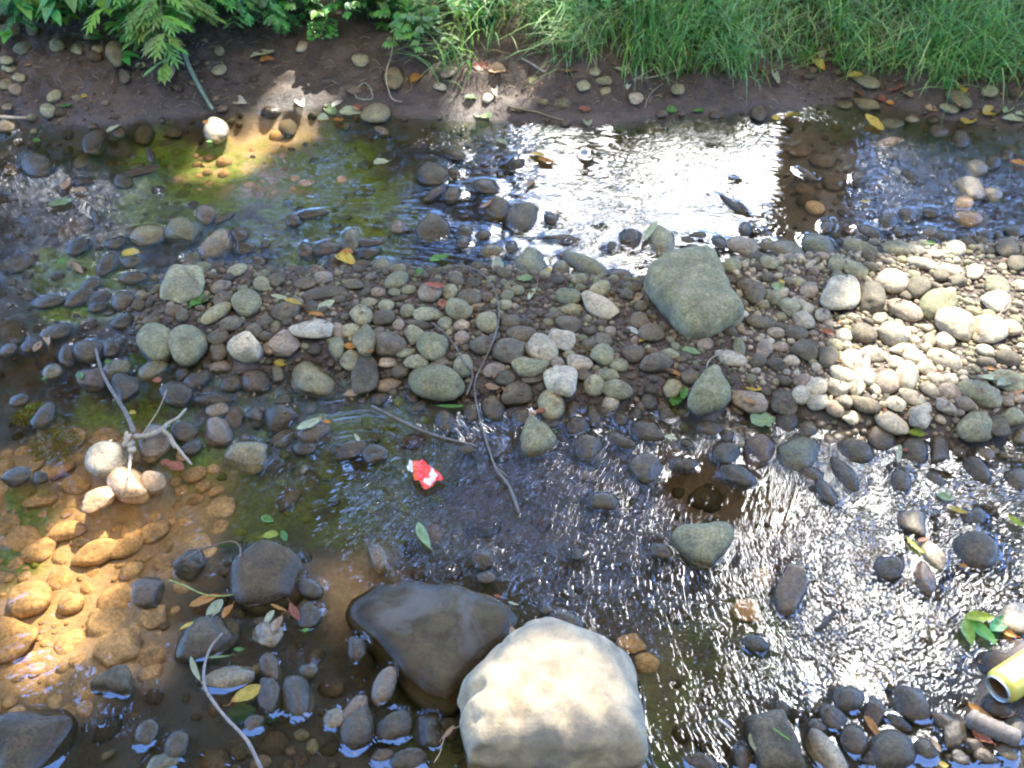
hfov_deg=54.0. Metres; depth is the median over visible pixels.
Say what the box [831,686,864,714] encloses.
stone
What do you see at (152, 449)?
stone
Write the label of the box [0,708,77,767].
stone
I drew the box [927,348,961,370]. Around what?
stone
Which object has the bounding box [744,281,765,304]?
stone
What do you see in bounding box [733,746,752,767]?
stone
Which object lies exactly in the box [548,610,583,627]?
stone
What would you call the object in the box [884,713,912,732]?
stone
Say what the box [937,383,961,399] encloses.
stone
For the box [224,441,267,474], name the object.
stone
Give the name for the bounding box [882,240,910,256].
stone
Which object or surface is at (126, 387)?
stone
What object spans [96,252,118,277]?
stone
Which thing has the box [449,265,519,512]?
twig
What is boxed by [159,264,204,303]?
stone
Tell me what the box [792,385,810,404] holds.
stone
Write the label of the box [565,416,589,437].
stone
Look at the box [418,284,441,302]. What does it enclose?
stone
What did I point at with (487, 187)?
stone
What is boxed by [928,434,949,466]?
stone
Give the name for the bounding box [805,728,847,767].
stone
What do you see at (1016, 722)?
stone
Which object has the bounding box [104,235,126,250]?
stone
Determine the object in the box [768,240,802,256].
stone
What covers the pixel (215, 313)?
stone
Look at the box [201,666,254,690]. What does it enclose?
stone
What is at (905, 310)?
stone
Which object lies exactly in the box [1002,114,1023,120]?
fallen leaf
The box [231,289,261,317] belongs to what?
stone
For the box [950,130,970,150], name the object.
stone
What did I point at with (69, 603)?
stone
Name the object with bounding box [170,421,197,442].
stone
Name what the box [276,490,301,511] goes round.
stone
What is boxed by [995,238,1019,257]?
stone
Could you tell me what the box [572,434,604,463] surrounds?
stone
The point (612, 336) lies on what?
leaf litter
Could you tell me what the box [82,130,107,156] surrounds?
stone
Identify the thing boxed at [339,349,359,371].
stone
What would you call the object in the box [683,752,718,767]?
stone
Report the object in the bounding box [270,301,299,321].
stone
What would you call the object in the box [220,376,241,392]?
stone
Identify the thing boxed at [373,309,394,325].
stone
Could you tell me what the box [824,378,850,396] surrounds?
stone
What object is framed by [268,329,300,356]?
stone
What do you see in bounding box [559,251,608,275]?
stone
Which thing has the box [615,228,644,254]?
stone
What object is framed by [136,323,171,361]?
stone
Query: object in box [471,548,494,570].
stone
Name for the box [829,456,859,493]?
stone
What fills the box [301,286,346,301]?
stone
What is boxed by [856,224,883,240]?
stone
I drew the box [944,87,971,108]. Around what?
stone
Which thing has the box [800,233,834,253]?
stone
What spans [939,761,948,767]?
fallen leaf
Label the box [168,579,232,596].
green stalk
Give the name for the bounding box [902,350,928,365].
stone
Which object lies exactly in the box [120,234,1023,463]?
pebbles
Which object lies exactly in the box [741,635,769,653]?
stone
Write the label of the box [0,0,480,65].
undergrowth
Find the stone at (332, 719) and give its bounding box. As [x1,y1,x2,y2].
[323,708,342,728]
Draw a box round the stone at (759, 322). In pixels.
[745,315,774,329]
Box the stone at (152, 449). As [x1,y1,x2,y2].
[137,425,171,462]
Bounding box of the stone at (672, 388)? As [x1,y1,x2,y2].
[663,379,682,397]
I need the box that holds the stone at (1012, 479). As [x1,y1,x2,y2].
[1001,467,1023,491]
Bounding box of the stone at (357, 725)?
[340,705,375,753]
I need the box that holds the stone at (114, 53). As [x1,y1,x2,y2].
[105,40,123,66]
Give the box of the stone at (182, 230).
[164,217,199,244]
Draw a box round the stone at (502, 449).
[488,436,515,461]
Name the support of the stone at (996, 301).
on the ground at (696, 662)
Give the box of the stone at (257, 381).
[241,369,271,393]
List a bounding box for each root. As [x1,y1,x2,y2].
[355,82,373,100]
[507,105,569,122]
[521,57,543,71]
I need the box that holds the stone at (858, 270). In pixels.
[843,261,868,278]
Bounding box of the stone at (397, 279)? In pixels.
[384,270,408,288]
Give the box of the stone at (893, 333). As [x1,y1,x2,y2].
[877,321,910,345]
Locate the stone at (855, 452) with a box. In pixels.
[835,437,874,466]
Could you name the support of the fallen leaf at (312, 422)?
on the stone at (319, 433)
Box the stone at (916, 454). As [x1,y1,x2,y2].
[899,437,928,466]
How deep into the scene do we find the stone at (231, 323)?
2.41 m
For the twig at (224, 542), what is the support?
on the stone at (262, 576)
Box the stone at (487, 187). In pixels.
[473,178,502,196]
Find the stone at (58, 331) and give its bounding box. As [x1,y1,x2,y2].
[39,323,72,341]
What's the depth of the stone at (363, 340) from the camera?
2.36 m
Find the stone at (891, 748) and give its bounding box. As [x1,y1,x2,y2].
[867,729,916,767]
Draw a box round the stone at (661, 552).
[649,543,672,560]
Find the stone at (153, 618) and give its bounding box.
[140,605,166,628]
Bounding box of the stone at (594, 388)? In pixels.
[584,374,603,396]
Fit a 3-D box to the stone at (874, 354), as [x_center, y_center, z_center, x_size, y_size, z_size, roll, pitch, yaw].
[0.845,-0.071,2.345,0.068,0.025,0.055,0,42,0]
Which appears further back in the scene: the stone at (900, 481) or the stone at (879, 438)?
the stone at (879, 438)
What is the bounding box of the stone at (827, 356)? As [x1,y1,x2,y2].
[817,346,838,368]
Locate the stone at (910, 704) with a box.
[885,684,930,726]
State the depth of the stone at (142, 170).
3.02 m
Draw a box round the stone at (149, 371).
[137,361,168,381]
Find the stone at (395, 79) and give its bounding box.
[384,67,403,89]
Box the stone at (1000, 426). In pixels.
[990,414,1010,436]
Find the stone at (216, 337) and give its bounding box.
[206,328,228,344]
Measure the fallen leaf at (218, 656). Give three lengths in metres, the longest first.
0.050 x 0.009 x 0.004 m
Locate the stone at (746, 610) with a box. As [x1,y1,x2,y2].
[732,599,760,621]
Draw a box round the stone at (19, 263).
[0,253,36,272]
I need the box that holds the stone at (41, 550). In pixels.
[20,537,56,563]
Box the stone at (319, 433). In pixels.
[295,422,331,445]
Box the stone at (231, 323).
[219,315,241,331]
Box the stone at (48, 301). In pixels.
[32,294,64,308]
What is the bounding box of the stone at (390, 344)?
[375,332,406,356]
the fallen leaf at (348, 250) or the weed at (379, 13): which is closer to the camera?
the fallen leaf at (348, 250)
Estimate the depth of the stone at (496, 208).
2.85 m
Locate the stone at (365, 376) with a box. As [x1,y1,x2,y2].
[350,355,379,394]
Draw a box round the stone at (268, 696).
[255,677,281,714]
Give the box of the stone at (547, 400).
[537,389,564,419]
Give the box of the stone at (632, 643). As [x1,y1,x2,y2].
[617,633,645,653]
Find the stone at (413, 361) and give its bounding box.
[404,354,428,368]
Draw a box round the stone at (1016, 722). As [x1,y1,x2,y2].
[1003,716,1023,738]
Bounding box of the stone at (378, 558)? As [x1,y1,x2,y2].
[367,544,388,573]
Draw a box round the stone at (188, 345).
[168,325,208,367]
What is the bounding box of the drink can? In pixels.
[985,649,1023,702]
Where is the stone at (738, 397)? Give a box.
[731,390,767,414]
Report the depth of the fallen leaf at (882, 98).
3.35 m
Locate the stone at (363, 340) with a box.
[352,324,375,356]
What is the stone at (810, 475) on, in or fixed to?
on the ground at (696, 662)
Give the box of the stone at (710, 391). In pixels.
[687,364,730,415]
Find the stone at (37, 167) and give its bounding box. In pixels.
[21,154,54,180]
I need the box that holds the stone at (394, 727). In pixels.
[374,710,413,744]
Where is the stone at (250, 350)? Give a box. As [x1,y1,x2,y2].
[227,331,262,362]
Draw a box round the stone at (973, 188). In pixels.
[949,176,985,202]
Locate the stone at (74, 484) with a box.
[61,474,91,494]
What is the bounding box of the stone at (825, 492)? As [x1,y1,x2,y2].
[813,479,837,507]
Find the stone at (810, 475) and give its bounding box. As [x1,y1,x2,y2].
[795,467,825,483]
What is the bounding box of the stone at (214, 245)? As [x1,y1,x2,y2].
[198,228,232,260]
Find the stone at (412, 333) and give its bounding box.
[404,325,422,344]
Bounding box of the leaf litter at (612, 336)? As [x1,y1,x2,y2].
[78,2,1021,420]
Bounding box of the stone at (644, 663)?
[634,653,659,673]
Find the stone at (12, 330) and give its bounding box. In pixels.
[0,319,24,345]
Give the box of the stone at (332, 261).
[323,253,342,270]
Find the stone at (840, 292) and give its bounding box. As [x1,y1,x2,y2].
[820,274,860,309]
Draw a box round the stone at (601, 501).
[588,491,618,511]
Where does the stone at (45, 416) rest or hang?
on the ground at (696, 662)
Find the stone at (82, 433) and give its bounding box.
[58,428,85,448]
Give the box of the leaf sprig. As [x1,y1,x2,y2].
[961,610,996,645]
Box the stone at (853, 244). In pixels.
[843,236,880,252]
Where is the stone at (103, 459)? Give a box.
[85,441,128,480]
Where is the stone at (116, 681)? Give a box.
[90,665,133,699]
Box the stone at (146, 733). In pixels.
[134,719,159,747]
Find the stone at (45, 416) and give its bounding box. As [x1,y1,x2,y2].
[31,403,57,428]
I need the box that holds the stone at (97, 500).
[80,486,115,514]
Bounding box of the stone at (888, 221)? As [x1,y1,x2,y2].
[878,212,898,231]
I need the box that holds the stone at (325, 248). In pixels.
[313,240,341,256]
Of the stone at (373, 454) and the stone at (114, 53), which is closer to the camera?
the stone at (373, 454)
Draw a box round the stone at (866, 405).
[850,395,881,414]
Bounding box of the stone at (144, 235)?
[130,223,163,246]
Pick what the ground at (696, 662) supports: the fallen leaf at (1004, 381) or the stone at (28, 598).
the stone at (28, 598)
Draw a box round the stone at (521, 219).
[505,202,538,237]
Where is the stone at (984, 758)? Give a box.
[973,747,997,767]
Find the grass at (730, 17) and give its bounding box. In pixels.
[370,0,1023,123]
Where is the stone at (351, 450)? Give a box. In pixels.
[334,439,366,460]
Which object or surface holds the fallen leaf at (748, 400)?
on the stone at (738, 397)
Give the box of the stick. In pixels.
[0,115,25,119]
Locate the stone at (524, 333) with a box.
[506,326,536,341]
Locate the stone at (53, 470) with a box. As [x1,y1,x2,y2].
[40,455,76,480]
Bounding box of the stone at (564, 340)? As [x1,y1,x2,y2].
[548,329,575,350]
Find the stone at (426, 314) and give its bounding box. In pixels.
[412,307,442,321]
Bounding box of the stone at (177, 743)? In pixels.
[164,731,190,759]
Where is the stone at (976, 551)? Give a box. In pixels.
[950,531,998,572]
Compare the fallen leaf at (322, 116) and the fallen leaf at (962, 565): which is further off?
the fallen leaf at (322, 116)
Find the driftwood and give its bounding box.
[94,348,191,478]
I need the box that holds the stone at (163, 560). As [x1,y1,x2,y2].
[153,553,173,570]
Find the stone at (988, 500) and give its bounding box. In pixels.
[969,486,1003,515]
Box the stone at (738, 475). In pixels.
[719,464,757,487]
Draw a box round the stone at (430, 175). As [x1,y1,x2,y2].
[415,162,449,189]
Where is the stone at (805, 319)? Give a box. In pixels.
[792,310,814,329]
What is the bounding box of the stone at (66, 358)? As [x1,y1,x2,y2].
[58,344,74,368]
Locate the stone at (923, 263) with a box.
[906,256,937,269]
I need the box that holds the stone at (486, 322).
[475,311,497,333]
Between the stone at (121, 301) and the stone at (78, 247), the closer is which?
the stone at (121, 301)
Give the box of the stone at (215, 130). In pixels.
[202,117,229,143]
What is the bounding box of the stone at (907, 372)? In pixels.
[896,361,918,389]
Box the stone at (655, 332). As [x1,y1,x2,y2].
[638,323,664,341]
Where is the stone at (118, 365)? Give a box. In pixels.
[103,359,131,379]
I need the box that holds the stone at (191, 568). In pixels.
[173,549,206,580]
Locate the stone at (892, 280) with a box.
[875,268,907,293]
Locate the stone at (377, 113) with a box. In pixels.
[360,103,390,123]
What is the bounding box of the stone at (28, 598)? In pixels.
[7,580,51,618]
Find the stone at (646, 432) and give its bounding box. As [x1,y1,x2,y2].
[628,421,667,443]
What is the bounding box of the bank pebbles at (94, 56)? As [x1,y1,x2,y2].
[0,0,1023,127]
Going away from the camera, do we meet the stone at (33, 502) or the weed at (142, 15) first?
the stone at (33, 502)
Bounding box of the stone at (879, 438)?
[866,425,895,452]
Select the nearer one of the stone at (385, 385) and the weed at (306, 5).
the stone at (385, 385)
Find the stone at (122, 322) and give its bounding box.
[110,314,134,329]
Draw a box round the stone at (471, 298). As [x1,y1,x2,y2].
[457,289,481,304]
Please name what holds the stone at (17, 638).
on the ground at (696, 662)
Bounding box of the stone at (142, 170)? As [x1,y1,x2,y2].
[123,164,158,177]
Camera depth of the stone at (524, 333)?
2.38 m
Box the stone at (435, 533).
[426,524,443,546]
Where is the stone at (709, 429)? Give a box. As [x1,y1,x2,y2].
[695,420,722,439]
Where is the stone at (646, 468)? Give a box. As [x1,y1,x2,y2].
[629,451,664,486]
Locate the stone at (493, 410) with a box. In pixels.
[480,394,504,422]
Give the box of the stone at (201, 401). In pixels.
[194,393,234,407]
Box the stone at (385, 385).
[376,378,401,392]
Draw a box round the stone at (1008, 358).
[995,348,1021,367]
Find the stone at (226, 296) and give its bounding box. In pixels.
[213,291,231,305]
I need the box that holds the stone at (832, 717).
[819,704,846,731]
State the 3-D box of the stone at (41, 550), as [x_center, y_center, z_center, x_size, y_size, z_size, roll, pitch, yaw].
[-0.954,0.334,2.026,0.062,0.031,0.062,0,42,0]
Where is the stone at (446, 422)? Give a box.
[434,409,458,435]
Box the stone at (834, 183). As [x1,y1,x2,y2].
[822,174,845,191]
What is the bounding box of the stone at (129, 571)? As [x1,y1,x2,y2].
[119,561,143,579]
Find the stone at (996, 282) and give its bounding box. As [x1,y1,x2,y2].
[985,275,1009,293]
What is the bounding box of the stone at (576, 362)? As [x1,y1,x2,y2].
[566,354,592,369]
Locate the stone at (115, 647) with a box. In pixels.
[93,628,140,668]
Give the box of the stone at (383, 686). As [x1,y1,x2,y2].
[371,666,397,706]
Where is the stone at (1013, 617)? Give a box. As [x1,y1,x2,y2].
[996,602,1023,635]
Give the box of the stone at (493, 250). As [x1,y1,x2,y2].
[480,243,504,258]
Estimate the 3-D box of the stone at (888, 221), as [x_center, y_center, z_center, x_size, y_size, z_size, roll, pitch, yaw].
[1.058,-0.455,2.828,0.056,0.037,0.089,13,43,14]
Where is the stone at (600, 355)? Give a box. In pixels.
[590,343,613,366]
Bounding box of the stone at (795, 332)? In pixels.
[784,325,808,340]
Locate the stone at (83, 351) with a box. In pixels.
[72,339,102,364]
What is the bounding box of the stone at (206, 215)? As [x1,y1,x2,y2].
[197,204,216,225]
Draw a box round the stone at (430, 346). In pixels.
[416,332,447,360]
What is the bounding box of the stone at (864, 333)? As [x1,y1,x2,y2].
[850,323,877,342]
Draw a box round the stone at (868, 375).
[854,366,876,386]
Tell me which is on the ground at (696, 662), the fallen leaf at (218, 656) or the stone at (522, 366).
the stone at (522, 366)
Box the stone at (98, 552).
[70,538,117,566]
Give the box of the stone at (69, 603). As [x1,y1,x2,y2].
[57,592,84,614]
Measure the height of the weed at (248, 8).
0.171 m
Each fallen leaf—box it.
[32,341,41,350]
[42,329,49,349]
[44,197,71,207]
[53,258,66,263]
[61,177,70,188]
[70,186,85,191]
[73,263,83,276]
[77,370,82,378]
[106,123,120,131]
[122,248,140,255]
[134,62,145,67]
[150,377,161,382]
[160,459,171,464]
[163,460,184,470]
[177,622,192,631]
[188,294,210,307]
[189,592,227,606]
[190,657,202,688]
[206,599,222,616]
[208,654,235,657]
[214,703,255,723]
[218,540,242,547]
[222,601,235,617]
[223,684,260,705]
[232,95,245,103]
[234,647,246,650]
[250,49,273,56]
[257,530,278,538]
[260,55,276,61]
[261,514,275,522]
[264,610,273,622]
[264,712,279,722]
[271,294,286,299]
[271,604,290,613]
[271,612,283,631]
[274,359,287,365]
[280,530,287,540]
[284,298,305,306]
[287,598,300,620]
[295,97,304,106]
[296,414,327,428]
[305,311,323,315]
[307,300,334,312]
[317,113,330,119]
[323,104,335,118]
[332,100,341,107]
[333,117,342,120]
[335,247,352,253]
[335,252,355,264]
[339,106,360,114]
[341,389,356,395]
[344,342,354,348]
[351,104,360,110]
[352,432,359,440]
[374,158,390,163]
[410,73,422,81]
[414,266,422,275]
[416,522,433,554]
[420,281,444,287]
[430,252,450,261]
[434,404,463,407]
[438,299,446,306]
[440,725,453,741]
[460,94,476,98]
[471,303,484,309]
[472,60,489,69]
[474,112,492,120]
[480,198,492,206]
[485,383,498,389]
[488,61,509,72]
[492,84,498,96]
[492,259,503,269]
[496,138,507,144]
[509,623,514,633]
[514,274,531,280]
[525,179,534,186]
[528,281,537,299]
[529,152,544,155]
[533,407,544,412]
[538,156,558,164]
[579,106,590,110]
[583,119,591,126]
[626,326,637,333]
[634,293,642,301]
[642,220,657,241]
[665,434,676,438]
[666,106,677,112]
[666,368,679,375]
[669,395,684,405]
[680,346,705,354]
[680,386,687,397]
[693,108,702,111]
[745,385,761,390]
[745,398,755,403]
[748,733,757,755]
[750,413,775,426]
[771,62,779,83]
[771,281,784,290]
[772,114,782,119]
[781,112,799,117]
[811,52,824,69]
[818,328,834,334]
[848,71,862,76]
[864,716,878,735]
[865,114,888,136]
[875,95,886,102]
[896,445,901,462]
[901,90,913,96]
[906,536,922,552]
[908,428,924,436]
[918,536,931,540]
[921,240,934,243]
[925,104,936,110]
[931,737,941,751]
[937,491,956,499]
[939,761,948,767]
[947,506,961,509]
[953,508,971,512]
[956,80,967,92]
[958,563,967,567]
[961,117,976,123]
[968,703,999,720]
[972,730,995,747]
[980,373,996,379]
[982,105,996,114]
[990,615,1006,631]
[994,377,1011,386]
[999,106,1014,115]
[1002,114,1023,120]
[1002,629,1020,637]
[1007,159,1023,164]
[1007,514,1022,525]
[1014,388,1023,394]
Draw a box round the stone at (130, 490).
[106,467,150,504]
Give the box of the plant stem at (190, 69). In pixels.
[182,50,213,109]
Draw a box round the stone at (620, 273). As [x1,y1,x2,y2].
[607,268,631,278]
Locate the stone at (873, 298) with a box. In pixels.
[859,280,885,313]
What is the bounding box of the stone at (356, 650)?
[347,636,366,663]
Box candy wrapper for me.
[407,459,443,489]
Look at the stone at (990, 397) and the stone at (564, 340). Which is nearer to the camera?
the stone at (990, 397)
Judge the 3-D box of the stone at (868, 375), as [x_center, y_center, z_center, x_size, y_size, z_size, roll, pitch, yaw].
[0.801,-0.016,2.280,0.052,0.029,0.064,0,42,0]
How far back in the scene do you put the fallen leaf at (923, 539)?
1.96 m
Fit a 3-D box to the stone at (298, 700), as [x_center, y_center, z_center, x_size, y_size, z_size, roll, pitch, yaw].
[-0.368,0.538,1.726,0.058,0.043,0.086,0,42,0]
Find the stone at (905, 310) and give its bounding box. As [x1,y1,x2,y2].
[887,298,923,321]
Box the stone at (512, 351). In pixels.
[492,338,524,363]
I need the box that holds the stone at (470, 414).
[462,400,478,423]
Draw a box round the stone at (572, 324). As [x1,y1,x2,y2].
[555,316,581,333]
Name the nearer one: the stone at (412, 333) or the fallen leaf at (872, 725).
the fallen leaf at (872, 725)
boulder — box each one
[345,580,527,716]
[457,617,647,767]
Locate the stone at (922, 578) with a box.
[909,561,936,598]
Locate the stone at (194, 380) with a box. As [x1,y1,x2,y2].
[184,369,213,390]
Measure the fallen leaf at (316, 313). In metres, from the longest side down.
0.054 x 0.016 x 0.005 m
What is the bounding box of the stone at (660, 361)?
[639,352,672,371]
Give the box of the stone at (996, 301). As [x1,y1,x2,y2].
[980,290,1010,312]
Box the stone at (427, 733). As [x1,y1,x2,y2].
[413,715,442,749]
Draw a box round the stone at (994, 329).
[971,314,1007,343]
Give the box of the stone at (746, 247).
[726,236,759,257]
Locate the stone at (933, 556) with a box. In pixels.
[916,538,946,573]
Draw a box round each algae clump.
[9,399,44,428]
[25,422,81,469]
[125,351,149,375]
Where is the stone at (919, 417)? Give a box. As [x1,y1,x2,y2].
[908,402,931,428]
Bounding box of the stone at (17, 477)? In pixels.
[1,467,31,486]
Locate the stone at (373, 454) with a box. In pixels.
[361,444,389,464]
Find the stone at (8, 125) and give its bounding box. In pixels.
[0,114,17,132]
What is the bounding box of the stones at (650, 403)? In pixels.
[0,23,1023,767]
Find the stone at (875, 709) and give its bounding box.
[862,695,885,725]
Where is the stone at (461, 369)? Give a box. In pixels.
[453,354,472,377]
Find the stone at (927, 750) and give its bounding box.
[913,738,938,761]
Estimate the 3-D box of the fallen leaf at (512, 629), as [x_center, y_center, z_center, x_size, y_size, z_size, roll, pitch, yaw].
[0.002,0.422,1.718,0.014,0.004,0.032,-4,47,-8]
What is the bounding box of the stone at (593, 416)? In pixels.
[585,403,602,427]
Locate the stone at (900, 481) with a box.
[890,468,910,494]
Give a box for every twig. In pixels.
[142,390,166,433]
[177,541,241,562]
[202,633,262,767]
[370,405,473,445]
[431,322,473,394]
[434,726,458,762]
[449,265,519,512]
[633,67,685,79]
[642,692,654,767]
[817,611,836,629]
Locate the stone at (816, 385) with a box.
[806,377,826,394]
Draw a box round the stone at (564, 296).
[555,288,581,304]
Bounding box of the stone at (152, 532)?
[141,520,168,544]
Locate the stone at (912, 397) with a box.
[898,388,925,405]
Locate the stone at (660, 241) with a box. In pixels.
[646,225,674,258]
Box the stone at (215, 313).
[201,302,232,324]
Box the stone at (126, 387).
[110,371,141,403]
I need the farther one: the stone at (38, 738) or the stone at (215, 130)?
the stone at (215, 130)
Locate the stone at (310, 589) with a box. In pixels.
[297,578,323,600]
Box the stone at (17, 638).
[0,616,38,663]
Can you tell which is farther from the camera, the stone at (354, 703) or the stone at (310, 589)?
the stone at (310, 589)
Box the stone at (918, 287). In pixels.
[906,276,930,299]
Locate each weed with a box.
[0,0,59,31]
[13,0,110,19]
[31,3,37,14]
[35,0,109,25]
[83,0,217,84]
[108,0,159,44]
[149,0,228,30]
[203,0,253,15]
[223,0,289,32]
[265,0,298,11]
[275,7,308,34]
[278,0,322,17]
[307,18,338,40]
[323,0,376,17]
[342,0,410,19]
[382,5,441,52]
[386,1,419,28]
[459,0,508,18]
[593,0,633,9]
[699,0,733,10]
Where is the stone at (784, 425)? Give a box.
[772,414,799,435]
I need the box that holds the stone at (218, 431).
[205,416,232,446]
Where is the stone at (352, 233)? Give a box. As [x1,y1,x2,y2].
[341,227,359,254]
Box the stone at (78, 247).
[66,238,91,256]
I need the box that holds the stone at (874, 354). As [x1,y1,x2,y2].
[859,346,887,361]
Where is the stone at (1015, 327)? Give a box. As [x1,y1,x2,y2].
[1004,319,1022,336]
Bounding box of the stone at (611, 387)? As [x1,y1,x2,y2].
[602,379,632,399]
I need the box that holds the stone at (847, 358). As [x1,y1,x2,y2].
[839,349,870,370]
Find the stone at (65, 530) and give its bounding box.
[45,520,86,541]
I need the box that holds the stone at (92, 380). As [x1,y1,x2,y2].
[76,367,108,392]
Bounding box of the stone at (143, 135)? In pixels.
[134,125,153,144]
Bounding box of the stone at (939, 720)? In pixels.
[930,712,954,728]
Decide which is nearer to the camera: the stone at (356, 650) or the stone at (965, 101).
the stone at (356, 650)
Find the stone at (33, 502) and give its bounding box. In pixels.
[22,493,57,508]
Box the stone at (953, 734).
[939,720,967,752]
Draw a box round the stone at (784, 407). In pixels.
[770,388,797,415]
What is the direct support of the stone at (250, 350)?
on the ground at (696, 662)
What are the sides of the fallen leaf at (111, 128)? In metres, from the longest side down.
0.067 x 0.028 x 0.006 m
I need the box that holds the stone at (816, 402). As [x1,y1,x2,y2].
[806,394,828,410]
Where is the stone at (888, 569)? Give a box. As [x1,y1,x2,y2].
[872,556,903,581]
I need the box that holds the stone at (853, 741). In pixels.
[839,723,867,757]
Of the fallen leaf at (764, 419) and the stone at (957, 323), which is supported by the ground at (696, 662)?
the stone at (957, 323)
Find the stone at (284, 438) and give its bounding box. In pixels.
[271,429,295,447]
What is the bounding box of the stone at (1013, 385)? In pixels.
[991,369,1023,391]
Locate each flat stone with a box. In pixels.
[644,245,743,339]
[742,709,805,767]
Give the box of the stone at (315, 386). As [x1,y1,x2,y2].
[291,361,336,399]
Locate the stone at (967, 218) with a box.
[953,210,983,227]
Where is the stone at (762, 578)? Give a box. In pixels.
[750,568,774,588]
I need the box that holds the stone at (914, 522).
[895,510,929,536]
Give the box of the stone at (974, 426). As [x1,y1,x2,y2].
[956,410,992,442]
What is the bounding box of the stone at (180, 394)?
[159,381,195,407]
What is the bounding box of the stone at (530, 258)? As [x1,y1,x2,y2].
[511,246,551,273]
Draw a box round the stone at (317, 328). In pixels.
[289,319,333,338]
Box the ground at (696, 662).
[0,0,1023,767]
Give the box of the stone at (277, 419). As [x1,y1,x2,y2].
[264,404,298,432]
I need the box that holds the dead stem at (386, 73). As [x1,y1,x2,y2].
[385,39,401,101]
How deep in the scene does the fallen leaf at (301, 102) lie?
3.33 m
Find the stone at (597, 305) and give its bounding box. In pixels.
[581,290,618,320]
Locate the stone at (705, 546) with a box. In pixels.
[670,521,733,570]
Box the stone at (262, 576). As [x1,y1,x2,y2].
[226,540,310,617]
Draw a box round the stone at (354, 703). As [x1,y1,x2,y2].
[342,694,367,718]
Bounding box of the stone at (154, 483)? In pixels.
[140,470,167,495]
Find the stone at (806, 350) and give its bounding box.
[789,339,818,362]
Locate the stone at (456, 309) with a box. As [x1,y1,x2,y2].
[445,298,472,320]
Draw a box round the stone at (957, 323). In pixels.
[934,307,975,340]
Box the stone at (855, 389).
[848,376,865,395]
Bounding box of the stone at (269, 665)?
[259,652,281,682]
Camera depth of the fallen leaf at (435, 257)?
2.68 m
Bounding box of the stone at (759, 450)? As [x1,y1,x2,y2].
[743,433,775,469]
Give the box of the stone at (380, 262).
[371,257,393,268]
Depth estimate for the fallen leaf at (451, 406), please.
2.25 m
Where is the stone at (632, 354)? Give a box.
[622,345,644,362]
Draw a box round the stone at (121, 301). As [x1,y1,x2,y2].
[111,291,135,311]
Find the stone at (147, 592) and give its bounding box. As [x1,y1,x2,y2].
[131,577,164,607]
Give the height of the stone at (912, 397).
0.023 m
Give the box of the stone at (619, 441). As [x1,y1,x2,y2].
[605,432,636,451]
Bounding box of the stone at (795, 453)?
[776,434,821,473]
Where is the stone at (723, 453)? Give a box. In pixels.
[712,442,742,465]
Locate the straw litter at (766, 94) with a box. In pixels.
[0,0,1023,120]
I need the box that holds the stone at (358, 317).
[349,304,372,326]
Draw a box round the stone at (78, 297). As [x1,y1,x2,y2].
[64,287,94,307]
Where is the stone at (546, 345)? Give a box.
[525,333,558,362]
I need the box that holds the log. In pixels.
[966,709,1020,747]
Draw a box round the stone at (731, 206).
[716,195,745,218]
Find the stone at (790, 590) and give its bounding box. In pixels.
[773,563,807,619]
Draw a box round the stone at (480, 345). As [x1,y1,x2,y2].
[469,335,491,355]
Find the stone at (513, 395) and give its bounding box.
[501,381,532,404]
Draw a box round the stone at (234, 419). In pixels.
[225,404,244,428]
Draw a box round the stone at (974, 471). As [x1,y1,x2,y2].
[958,455,991,486]
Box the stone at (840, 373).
[830,365,856,382]
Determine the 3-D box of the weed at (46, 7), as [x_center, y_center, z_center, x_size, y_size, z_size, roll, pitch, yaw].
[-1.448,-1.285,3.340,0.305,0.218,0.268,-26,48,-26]
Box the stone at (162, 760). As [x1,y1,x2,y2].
[146,752,179,767]
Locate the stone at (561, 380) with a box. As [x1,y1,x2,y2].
[543,365,577,396]
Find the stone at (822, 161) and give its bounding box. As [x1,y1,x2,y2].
[808,154,835,168]
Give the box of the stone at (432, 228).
[414,213,449,244]
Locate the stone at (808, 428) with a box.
[795,420,817,437]
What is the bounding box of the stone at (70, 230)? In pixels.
[59,218,82,243]
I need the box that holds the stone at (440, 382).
[408,364,464,401]
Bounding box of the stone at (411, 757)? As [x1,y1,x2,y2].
[389,747,428,767]
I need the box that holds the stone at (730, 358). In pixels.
[715,349,746,366]
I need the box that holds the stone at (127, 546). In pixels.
[110,534,143,558]
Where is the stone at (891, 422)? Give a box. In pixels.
[874,411,908,434]
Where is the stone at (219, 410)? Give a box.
[205,403,228,417]
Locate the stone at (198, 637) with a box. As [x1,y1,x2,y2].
[174,614,240,663]
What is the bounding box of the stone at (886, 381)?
[875,370,899,393]
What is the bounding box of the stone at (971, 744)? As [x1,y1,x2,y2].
[963,735,985,753]
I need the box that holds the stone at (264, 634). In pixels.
[252,621,282,647]
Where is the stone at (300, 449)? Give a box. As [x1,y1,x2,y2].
[291,442,315,456]
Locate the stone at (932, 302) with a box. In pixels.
[919,288,957,319]
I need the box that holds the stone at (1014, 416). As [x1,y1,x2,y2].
[1002,407,1023,426]
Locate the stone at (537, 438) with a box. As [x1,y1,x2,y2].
[519,415,557,459]
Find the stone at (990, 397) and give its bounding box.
[956,379,1001,407]
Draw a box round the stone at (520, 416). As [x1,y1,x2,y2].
[510,409,535,425]
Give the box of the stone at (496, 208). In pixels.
[484,196,509,223]
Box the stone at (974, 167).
[964,159,987,176]
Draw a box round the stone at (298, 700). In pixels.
[282,675,314,722]
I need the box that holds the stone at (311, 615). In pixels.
[295,602,321,631]
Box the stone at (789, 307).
[777,298,800,317]
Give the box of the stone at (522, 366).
[511,356,549,376]

